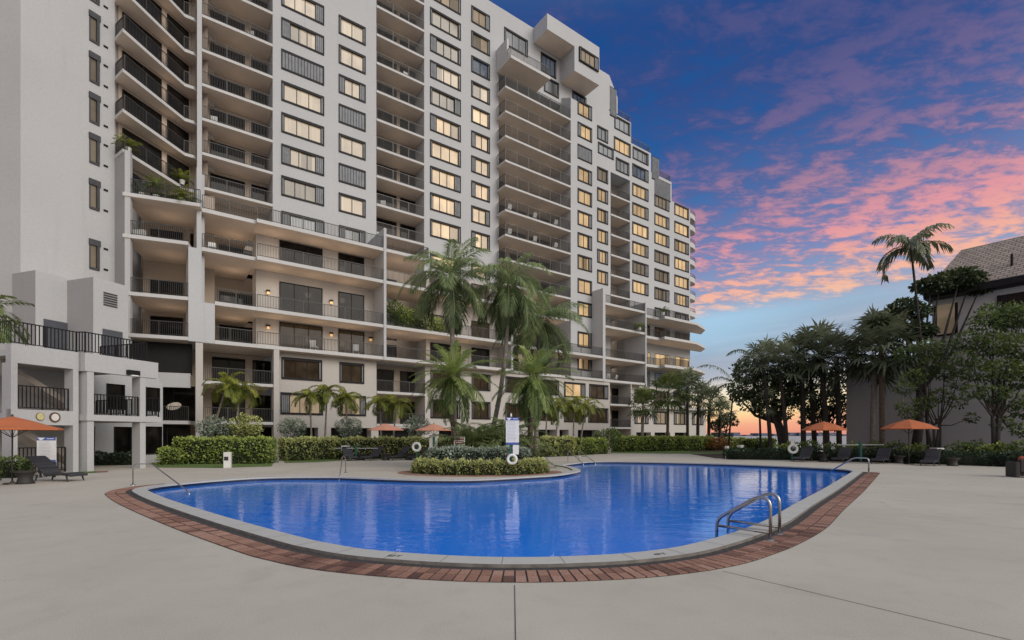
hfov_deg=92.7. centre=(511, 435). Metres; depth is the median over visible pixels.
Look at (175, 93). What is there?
sliding door
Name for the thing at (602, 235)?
window
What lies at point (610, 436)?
round bush
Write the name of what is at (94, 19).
window
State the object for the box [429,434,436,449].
shower column
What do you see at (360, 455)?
wicker table
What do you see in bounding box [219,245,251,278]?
sliding door
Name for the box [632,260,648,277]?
window
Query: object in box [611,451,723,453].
lawn
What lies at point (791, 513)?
pool coping
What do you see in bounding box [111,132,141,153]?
potted plant
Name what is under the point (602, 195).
window
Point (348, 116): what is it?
window
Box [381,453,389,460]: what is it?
wicker table
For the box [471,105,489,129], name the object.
window
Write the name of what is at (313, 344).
patio chair
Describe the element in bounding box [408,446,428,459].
sun lounger
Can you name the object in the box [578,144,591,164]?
window
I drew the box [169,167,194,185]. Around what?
potted plant
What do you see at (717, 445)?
croton bush
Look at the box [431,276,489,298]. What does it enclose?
sliding door
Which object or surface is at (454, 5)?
window
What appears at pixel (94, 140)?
window
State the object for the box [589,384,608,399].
window
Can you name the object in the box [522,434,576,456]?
clipped hedge
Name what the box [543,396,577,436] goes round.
christmas palm
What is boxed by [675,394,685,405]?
window
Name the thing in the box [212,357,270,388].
sliding door
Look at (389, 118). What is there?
sliding door
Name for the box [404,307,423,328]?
terrace plant
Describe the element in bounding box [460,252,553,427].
coconut palm
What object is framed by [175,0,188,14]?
sliding door
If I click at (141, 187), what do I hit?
potted plant
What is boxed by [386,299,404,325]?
terrace plant
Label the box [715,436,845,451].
bay water
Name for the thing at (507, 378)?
window
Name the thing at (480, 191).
window
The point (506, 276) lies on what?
sliding door
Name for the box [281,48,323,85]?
window
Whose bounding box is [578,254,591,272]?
window
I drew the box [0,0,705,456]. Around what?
apartment tower
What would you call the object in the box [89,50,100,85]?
window
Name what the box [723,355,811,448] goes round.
shade tree
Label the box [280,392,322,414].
window
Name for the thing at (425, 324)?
terrace plant
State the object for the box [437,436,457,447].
clipped hedge
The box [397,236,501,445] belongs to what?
coconut palm
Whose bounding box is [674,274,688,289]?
window
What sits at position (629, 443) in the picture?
clipped hedge
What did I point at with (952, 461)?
wicker table
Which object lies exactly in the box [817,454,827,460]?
wicker table
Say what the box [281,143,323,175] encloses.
window
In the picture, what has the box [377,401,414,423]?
sliding door
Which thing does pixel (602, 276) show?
window
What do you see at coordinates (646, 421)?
window
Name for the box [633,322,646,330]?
potted plant
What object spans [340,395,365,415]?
window
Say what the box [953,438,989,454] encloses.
yellow tip shrub
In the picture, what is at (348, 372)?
window
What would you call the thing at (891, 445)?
yellow tip shrub
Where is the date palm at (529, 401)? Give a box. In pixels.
[487,344,578,457]
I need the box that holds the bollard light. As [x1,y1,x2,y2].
[223,452,231,467]
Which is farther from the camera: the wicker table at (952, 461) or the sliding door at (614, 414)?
the sliding door at (614, 414)
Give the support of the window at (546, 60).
in the apartment tower
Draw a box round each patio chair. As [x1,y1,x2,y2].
[208,242,215,248]
[310,340,316,349]
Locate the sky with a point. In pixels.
(797, 135)
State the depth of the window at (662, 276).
74.51 m
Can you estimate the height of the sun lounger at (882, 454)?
0.932 m
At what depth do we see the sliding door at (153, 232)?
39.06 m
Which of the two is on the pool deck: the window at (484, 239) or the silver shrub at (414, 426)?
the silver shrub at (414, 426)
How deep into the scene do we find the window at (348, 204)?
46.94 m
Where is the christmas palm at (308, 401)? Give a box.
[290,388,326,435]
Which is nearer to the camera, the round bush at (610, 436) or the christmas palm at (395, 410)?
the christmas palm at (395, 410)
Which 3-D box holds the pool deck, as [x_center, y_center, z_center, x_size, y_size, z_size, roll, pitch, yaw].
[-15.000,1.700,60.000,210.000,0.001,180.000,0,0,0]
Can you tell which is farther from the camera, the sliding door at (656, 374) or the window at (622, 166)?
the sliding door at (656, 374)
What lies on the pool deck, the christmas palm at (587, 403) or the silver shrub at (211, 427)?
the silver shrub at (211, 427)
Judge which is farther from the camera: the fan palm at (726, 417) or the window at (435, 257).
the fan palm at (726, 417)
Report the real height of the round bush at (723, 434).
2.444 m
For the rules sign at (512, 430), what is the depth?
20.84 m
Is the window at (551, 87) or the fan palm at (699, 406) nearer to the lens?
the fan palm at (699, 406)
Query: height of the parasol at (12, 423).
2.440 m
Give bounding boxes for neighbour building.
[846,236,1023,454]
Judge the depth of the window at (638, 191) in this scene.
71.56 m
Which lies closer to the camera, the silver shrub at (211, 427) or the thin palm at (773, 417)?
the silver shrub at (211, 427)
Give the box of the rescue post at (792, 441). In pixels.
[791,439,794,460]
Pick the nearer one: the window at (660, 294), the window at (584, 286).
the window at (584, 286)
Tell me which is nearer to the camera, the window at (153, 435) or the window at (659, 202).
the window at (153, 435)
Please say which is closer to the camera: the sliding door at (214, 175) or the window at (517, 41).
the sliding door at (214, 175)
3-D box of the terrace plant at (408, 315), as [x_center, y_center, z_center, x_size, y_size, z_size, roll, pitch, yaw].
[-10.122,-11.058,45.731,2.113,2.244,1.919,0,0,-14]
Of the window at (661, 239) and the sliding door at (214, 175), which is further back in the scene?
the window at (661, 239)
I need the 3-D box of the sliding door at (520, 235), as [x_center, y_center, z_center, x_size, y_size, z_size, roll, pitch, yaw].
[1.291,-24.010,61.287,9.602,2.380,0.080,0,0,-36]
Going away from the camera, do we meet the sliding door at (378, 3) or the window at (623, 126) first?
the sliding door at (378, 3)
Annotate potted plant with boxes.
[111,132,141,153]
[131,179,155,194]
[144,174,172,196]
[163,183,197,202]
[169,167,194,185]
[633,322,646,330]
[659,306,669,314]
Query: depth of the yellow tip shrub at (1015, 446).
27.30 m
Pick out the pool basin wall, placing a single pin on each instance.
(272, 479)
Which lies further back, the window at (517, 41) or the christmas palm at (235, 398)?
the window at (517, 41)
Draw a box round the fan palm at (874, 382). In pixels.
[834,332,911,448]
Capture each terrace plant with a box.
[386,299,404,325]
[393,305,414,327]
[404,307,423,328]
[416,314,433,330]
[426,316,444,332]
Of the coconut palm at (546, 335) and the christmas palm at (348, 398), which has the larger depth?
the christmas palm at (348, 398)
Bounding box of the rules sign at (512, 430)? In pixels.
[506,414,518,461]
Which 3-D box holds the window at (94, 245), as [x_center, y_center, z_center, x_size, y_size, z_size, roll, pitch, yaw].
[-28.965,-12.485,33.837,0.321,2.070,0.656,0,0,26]
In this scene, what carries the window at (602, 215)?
in the apartment tower
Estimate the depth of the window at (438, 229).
52.76 m
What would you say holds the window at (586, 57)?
in the apartment tower
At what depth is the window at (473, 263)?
55.40 m
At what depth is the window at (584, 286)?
62.59 m
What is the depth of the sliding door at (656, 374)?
73.74 m
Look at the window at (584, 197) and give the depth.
62.59 m
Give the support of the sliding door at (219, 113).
in the apartment tower
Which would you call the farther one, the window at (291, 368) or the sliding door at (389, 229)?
the sliding door at (389, 229)
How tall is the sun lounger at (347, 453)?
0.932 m
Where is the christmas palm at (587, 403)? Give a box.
[571,399,604,454]
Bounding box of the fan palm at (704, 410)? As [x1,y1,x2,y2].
[690,385,730,435]
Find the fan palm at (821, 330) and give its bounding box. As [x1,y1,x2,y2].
[782,318,857,443]
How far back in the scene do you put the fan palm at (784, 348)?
37.78 m
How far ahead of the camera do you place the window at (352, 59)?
46.94 m
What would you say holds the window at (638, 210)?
in the apartment tower
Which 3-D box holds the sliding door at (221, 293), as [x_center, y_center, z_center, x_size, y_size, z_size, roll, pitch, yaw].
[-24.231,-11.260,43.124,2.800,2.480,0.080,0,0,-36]
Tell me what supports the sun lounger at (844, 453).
on the pool deck
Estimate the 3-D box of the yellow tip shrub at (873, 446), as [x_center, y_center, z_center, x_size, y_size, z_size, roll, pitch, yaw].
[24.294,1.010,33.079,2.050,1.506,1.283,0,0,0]
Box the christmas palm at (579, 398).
[560,395,592,435]
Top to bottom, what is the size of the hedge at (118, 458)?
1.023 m
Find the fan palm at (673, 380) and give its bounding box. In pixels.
[647,369,693,438]
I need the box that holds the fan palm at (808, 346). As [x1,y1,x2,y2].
[768,330,837,447]
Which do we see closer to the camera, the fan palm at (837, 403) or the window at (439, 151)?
the fan palm at (837, 403)
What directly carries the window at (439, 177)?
in the apartment tower
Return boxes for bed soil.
[693,454,919,463]
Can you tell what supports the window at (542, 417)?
in the apartment tower
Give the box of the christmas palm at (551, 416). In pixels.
[539,398,564,434]
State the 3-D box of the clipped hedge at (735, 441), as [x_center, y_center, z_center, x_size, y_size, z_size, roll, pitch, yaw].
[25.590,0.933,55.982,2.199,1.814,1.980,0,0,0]
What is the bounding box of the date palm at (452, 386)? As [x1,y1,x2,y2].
[408,340,500,449]
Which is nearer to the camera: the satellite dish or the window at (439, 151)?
the satellite dish
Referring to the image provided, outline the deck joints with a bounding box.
[514,513,1017,639]
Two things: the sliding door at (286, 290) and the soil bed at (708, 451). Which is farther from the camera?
the soil bed at (708, 451)
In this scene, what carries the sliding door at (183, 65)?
in the apartment tower
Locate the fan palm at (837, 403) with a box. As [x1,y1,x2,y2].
[805,328,870,447]
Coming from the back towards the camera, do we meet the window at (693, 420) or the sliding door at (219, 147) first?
the window at (693, 420)
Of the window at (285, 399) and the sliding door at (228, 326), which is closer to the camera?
the window at (285, 399)
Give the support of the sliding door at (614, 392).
in the apartment tower
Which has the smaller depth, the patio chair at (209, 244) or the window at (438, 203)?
the patio chair at (209, 244)
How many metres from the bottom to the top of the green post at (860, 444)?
1.280 m
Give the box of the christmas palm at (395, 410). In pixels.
[379,395,412,435]
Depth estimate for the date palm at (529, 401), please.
25.55 m
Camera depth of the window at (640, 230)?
71.62 m
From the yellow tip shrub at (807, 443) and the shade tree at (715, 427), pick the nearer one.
the yellow tip shrub at (807, 443)
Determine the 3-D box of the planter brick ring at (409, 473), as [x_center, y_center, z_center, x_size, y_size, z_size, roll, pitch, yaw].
[-1.450,1.691,21.544,7.495,0.014,3.288,0,0,0]
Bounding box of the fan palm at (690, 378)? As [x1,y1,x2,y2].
[666,366,707,435]
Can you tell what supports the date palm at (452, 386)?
on the pool deck
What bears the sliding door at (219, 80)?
in the apartment tower
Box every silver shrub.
[194,414,230,440]
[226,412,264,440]
[276,416,306,437]
[334,416,362,436]
[402,415,431,437]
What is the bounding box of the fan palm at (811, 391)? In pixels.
[788,357,841,443]
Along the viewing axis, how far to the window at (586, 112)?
62.69 m
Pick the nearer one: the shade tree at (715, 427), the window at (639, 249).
the shade tree at (715, 427)
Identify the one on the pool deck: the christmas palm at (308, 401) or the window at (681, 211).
the christmas palm at (308, 401)
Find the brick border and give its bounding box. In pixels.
[105,472,878,581]
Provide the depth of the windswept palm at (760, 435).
45.98 m
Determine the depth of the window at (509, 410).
53.79 m
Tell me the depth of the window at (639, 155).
71.68 m
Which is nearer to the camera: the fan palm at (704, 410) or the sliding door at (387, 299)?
the sliding door at (387, 299)
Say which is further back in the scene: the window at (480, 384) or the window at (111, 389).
the window at (480, 384)
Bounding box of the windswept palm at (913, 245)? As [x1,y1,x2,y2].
[871,223,954,448]
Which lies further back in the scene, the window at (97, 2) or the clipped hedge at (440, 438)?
the clipped hedge at (440, 438)
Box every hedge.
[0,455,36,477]
[94,450,131,465]
[154,445,183,464]
[171,434,278,463]
[276,435,437,460]
[410,456,549,475]
[426,444,532,462]
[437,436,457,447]
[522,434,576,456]
[564,436,609,454]
[610,434,714,451]
[722,447,1023,466]
[725,436,745,447]
[739,437,776,450]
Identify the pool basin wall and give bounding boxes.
[148,462,850,491]
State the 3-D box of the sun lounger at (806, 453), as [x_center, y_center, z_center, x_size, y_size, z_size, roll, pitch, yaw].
[18.791,1.241,31.477,1.930,0.932,0.660,0,0,-40]
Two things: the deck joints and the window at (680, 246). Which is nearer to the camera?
the deck joints
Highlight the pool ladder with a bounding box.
[715,492,782,540]
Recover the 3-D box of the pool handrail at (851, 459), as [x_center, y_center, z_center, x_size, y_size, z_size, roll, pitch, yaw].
[15.625,1.442,22.730,0.157,0.862,1.800,0,0,-40]
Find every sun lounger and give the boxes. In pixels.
[25,456,87,481]
[342,446,357,459]
[361,446,383,460]
[386,446,411,460]
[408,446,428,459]
[792,447,814,461]
[831,447,852,462]
[870,448,891,463]
[919,449,941,465]
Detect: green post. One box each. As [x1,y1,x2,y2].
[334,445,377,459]
[837,442,883,461]
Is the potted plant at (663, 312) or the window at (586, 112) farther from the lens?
the potted plant at (663, 312)
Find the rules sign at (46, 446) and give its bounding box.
[37,437,55,477]
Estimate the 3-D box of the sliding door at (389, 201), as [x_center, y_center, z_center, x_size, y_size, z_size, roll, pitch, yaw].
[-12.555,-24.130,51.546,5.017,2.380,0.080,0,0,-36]
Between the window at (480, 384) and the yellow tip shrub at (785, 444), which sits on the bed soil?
the yellow tip shrub at (785, 444)
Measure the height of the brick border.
0.014 m
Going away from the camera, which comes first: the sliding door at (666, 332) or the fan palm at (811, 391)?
the fan palm at (811, 391)
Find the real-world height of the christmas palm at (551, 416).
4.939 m
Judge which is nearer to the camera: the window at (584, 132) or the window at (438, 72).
the window at (438, 72)
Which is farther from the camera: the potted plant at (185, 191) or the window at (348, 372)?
the window at (348, 372)
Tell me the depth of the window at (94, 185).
33.82 m
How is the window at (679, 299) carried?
in the apartment tower
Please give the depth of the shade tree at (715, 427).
59.84 m
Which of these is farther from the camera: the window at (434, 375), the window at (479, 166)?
the window at (479, 166)
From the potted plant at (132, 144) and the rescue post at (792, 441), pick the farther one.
the potted plant at (132, 144)
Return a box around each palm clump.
[421,419,524,456]
[451,417,558,466]
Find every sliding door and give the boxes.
[122,12,188,84]
[122,50,188,118]
[122,89,188,153]
[122,128,188,186]
[136,0,188,49]
[150,192,190,201]
[150,228,193,246]
[150,280,181,295]
[150,316,182,335]
[163,386,194,420]
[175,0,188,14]
[209,427,271,440]
[210,10,266,40]
[210,42,266,73]
[210,75,266,104]
[210,108,266,137]
[210,140,267,169]
[210,173,267,202]
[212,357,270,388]
[212,393,270,421]
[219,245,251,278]
[219,291,251,322]
[219,324,251,343]
[251,0,266,8]
[279,240,363,275]
[279,281,363,321]
[279,322,363,354]
[376,136,413,159]
[376,163,414,186]
[376,190,414,213]
[376,217,414,240]
[377,1,407,20]
[377,28,407,47]
[377,55,407,72]
[377,82,407,101]
[377,109,407,129]
[377,369,414,392]
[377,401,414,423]
[386,279,396,301]
[386,319,396,340]
[386,344,396,357]
[430,342,489,366]
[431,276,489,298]
[434,314,489,338]
[499,204,549,223]
[499,227,549,246]
[499,251,549,269]
[499,276,549,291]
[611,388,617,403]
[611,410,617,426]
[648,325,688,339]
[648,352,688,366]
[648,372,686,389]
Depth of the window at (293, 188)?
44.29 m
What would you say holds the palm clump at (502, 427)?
on the pool deck
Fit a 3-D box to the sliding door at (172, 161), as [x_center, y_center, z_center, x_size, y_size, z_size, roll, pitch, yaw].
[-27.567,-21.160,38.006,0.080,2.280,5.400,0,0,14]
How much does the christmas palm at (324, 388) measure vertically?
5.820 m
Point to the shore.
(789, 434)
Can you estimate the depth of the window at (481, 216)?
55.44 m
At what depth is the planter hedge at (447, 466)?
20.82 m
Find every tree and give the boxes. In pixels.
[711,412,739,434]
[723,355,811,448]
[785,377,845,431]
[864,265,994,450]
[892,337,980,447]
[948,299,1023,450]
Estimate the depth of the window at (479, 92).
55.41 m
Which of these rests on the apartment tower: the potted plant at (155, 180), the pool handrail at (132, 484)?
the potted plant at (155, 180)
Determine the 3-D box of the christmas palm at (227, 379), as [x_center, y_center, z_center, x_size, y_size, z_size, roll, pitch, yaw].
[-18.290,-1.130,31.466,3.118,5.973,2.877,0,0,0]
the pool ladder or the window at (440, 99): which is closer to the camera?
the pool ladder
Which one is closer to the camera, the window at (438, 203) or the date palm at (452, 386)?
the date palm at (452, 386)
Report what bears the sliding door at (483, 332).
in the apartment tower
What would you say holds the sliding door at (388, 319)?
in the apartment tower
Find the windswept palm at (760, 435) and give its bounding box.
[726,344,779,448]
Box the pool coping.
[132,461,862,567]
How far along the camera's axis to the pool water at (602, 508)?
12.05 m
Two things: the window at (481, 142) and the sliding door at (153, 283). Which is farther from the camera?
the window at (481, 142)
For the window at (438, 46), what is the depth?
52.80 m
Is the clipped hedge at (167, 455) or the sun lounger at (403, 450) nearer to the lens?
the clipped hedge at (167, 455)
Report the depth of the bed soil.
38.78 m
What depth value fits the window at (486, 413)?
51.43 m
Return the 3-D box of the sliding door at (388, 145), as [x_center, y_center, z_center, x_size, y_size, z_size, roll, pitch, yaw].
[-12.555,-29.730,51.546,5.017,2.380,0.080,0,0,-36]
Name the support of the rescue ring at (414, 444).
hanging from the rescue post
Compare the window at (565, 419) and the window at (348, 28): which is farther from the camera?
the window at (565, 419)
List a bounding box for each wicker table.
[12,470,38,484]
[357,453,365,459]
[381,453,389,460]
[404,453,413,459]
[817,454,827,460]
[892,456,905,462]
[945,457,960,465]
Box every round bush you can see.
[593,427,622,450]
[710,431,732,444]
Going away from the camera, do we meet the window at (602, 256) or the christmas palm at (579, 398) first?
the christmas palm at (579, 398)
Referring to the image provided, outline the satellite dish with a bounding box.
[167,401,180,420]
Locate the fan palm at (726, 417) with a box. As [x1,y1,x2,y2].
[703,397,736,447]
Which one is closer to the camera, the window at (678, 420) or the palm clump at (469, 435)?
the palm clump at (469, 435)
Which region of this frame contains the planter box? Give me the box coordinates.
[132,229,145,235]
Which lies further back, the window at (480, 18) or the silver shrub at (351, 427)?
the window at (480, 18)
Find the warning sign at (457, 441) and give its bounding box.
[454,437,464,450]
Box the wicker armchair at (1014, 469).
[1005,456,1023,477]
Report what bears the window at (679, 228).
in the apartment tower
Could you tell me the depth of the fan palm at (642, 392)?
51.73 m
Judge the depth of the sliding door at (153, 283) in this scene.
38.92 m
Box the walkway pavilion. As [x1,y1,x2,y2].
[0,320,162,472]
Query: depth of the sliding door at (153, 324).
38.95 m
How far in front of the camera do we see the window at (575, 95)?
64.28 m
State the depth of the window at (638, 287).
71.56 m
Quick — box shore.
[706,433,845,435]
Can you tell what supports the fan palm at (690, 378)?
on the lawn at (680, 452)
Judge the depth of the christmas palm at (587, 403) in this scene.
41.91 m
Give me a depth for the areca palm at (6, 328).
17.68 m
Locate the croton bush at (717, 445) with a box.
[704,436,730,449]
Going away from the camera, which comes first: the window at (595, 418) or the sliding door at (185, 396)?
the sliding door at (185, 396)
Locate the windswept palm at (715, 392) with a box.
[698,364,761,447]
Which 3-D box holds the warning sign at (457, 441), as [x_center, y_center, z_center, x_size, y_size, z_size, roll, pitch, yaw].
[-2.584,0.890,24.028,0.540,1.620,0.104,0,0,0]
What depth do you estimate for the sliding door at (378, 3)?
51.38 m
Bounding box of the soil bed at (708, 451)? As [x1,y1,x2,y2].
[690,450,722,451]
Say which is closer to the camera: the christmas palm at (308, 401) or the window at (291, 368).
the christmas palm at (308, 401)
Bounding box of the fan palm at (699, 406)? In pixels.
[679,377,723,435]
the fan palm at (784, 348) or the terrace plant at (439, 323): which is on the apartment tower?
the terrace plant at (439, 323)
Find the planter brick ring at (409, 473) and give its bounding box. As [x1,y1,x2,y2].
[397,471,561,476]
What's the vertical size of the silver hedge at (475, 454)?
1.376 m
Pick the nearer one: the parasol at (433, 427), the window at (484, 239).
the parasol at (433, 427)
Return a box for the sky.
[489,0,1023,434]
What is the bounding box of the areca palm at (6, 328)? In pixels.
[0,294,34,345]
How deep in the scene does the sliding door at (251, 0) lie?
44.18 m
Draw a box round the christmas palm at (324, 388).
[307,384,344,436]
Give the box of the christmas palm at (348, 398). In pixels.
[327,389,366,437]
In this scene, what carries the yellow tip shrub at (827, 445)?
on the bed soil
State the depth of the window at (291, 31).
44.29 m
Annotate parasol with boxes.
[0,414,63,484]
[368,423,402,452]
[415,423,450,433]
[801,420,846,461]
[880,418,938,463]
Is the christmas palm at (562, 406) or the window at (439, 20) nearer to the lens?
the christmas palm at (562, 406)
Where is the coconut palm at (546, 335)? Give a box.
[491,286,589,456]
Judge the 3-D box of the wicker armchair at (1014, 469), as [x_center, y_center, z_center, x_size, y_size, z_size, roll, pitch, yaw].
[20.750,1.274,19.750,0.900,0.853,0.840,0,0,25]
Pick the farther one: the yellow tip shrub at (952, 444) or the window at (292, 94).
the window at (292, 94)
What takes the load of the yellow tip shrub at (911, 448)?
on the bed soil
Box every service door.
[43,319,66,350]
[102,329,122,357]
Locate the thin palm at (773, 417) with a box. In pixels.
[748,387,786,448]
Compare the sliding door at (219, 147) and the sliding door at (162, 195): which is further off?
the sliding door at (219, 147)
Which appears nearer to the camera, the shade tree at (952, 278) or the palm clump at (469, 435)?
the palm clump at (469, 435)
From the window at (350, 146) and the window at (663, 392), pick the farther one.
the window at (663, 392)
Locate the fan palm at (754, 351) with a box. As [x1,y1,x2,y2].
[735,333,797,447]
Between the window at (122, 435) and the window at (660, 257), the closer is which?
the window at (122, 435)
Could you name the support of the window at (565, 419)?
in the apartment tower
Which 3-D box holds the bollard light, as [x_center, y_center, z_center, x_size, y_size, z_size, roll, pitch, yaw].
[-14.797,1.290,25.390,0.355,0.820,0.355,0,0,-20]
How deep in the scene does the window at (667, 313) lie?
75.03 m
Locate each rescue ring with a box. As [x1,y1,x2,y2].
[412,442,420,451]
[506,454,517,464]
[788,444,797,453]
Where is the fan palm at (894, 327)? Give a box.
[833,302,930,447]
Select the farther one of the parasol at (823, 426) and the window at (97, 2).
the window at (97, 2)
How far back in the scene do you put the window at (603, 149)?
67.37 m
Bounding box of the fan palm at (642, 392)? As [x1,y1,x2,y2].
[626,383,662,436]
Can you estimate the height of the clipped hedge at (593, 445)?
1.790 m
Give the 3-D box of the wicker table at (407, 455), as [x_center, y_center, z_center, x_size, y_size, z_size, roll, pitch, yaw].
[-7.110,1.472,33.600,0.670,0.455,0.670,0,0,0]
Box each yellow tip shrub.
[771,441,798,450]
[795,438,821,451]
[816,441,840,451]
[837,441,858,451]
[855,439,885,451]
[877,439,905,452]
[900,442,928,451]
[940,440,973,453]
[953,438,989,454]
[974,440,1015,455]
[995,439,1023,455]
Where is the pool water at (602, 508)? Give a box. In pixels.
[152,463,848,556]
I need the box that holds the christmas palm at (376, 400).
[360,394,397,439]
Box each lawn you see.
[152,463,272,467]
[284,459,341,462]
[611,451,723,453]
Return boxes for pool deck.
[0,448,1023,639]
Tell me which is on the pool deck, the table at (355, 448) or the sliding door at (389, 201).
the table at (355, 448)
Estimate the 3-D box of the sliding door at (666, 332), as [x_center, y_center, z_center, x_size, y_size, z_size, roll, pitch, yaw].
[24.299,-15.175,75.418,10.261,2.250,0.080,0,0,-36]
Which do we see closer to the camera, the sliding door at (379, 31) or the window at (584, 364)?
the sliding door at (379, 31)
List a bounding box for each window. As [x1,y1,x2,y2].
[89,9,100,45]
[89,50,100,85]
[89,91,100,125]
[89,132,100,165]
[89,177,100,211]
[89,238,100,270]
[91,0,99,5]
[106,383,124,409]
[114,427,131,453]
[146,387,159,411]
[146,426,161,454]
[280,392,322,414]
[281,0,323,25]
[281,16,323,55]
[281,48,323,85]
[281,80,323,115]
[281,111,323,145]
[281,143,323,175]
[281,175,323,206]
[281,210,323,233]
[281,357,321,380]
[339,14,365,45]
[339,44,365,74]
[339,74,365,103]
[339,103,365,131]
[339,133,365,160]
[339,163,365,189]
[339,192,365,217]
[339,225,365,243]
[339,362,363,383]
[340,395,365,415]
[430,6,460,40]
[430,33,460,65]
[430,59,460,91]
[430,86,460,116]
[430,112,460,142]
[430,139,460,167]
[430,165,460,192]
[430,192,460,218]
[430,218,460,243]
[430,253,460,272]
[430,370,459,387]
[430,399,459,418]
[434,0,460,15]
[471,5,489,31]
[471,30,489,56]
[471,55,489,80]
[471,80,489,104]
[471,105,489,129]
[471,130,489,153]
[471,155,489,178]
[471,180,489,202]
[471,205,489,226]
[471,230,489,251]
[471,263,489,280]
[472,373,490,390]
[472,401,490,419]
[504,26,527,56]
[505,376,522,392]
[505,403,524,419]
[539,405,558,420]
[541,52,555,78]
[544,78,558,98]
[545,380,558,395]
[564,382,585,396]
[564,407,585,422]
[572,90,586,103]
[577,99,591,120]
[578,121,591,142]
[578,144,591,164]
[578,166,591,185]
[578,188,591,207]
[578,210,591,228]
[578,232,591,250]
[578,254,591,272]
[578,278,591,295]
[578,301,591,317]
[578,331,591,348]
[578,359,591,370]
[579,46,598,71]
[588,408,608,422]
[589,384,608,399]
[597,125,607,143]
[597,166,607,183]
[597,187,607,204]
[597,207,607,224]
[597,228,607,244]
[597,248,607,264]
[597,269,607,285]
[598,141,613,159]
[614,115,629,135]
[614,136,630,157]
[616,157,629,175]
[632,163,648,182]
[632,182,648,201]
[632,202,648,220]
[632,221,648,239]
[632,240,648,258]
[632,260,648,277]
[632,279,648,295]
[633,146,648,165]
[634,411,648,423]
[654,193,669,211]
[654,212,669,229]
[654,231,669,247]
[654,249,669,265]
[654,268,669,284]
[654,286,669,302]
[654,392,666,401]
[654,411,665,423]
[655,307,669,317]
[674,202,688,220]
[674,220,688,237]
[674,238,688,254]
[674,256,688,272]
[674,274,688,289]
[674,292,688,307]
[674,412,685,424]
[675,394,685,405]
[692,413,703,424]
[934,302,957,336]
[997,292,1023,328]
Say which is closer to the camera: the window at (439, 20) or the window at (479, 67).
the window at (439, 20)
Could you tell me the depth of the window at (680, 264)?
77.41 m
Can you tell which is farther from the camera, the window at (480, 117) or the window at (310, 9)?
the window at (480, 117)
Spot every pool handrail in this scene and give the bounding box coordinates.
[130,463,189,493]
[339,456,346,479]
[568,450,595,464]
[827,457,870,472]
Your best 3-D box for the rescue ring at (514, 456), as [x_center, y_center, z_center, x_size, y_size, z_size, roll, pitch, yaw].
[0.000,1.020,20.700,0.480,0.480,0.114,0,0,6]
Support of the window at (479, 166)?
in the apartment tower
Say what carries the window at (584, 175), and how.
in the apartment tower
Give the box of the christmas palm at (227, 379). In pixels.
[201,371,254,436]
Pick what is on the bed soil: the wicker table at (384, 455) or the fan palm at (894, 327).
the fan palm at (894, 327)
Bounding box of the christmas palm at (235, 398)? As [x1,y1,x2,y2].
[215,382,265,440]
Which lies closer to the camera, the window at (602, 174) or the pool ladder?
the pool ladder
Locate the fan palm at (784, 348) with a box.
[747,336,811,447]
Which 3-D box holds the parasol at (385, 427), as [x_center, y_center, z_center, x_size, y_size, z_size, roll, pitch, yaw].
[-8.761,0.400,33.900,2.254,2.600,2.254,0,0,11]

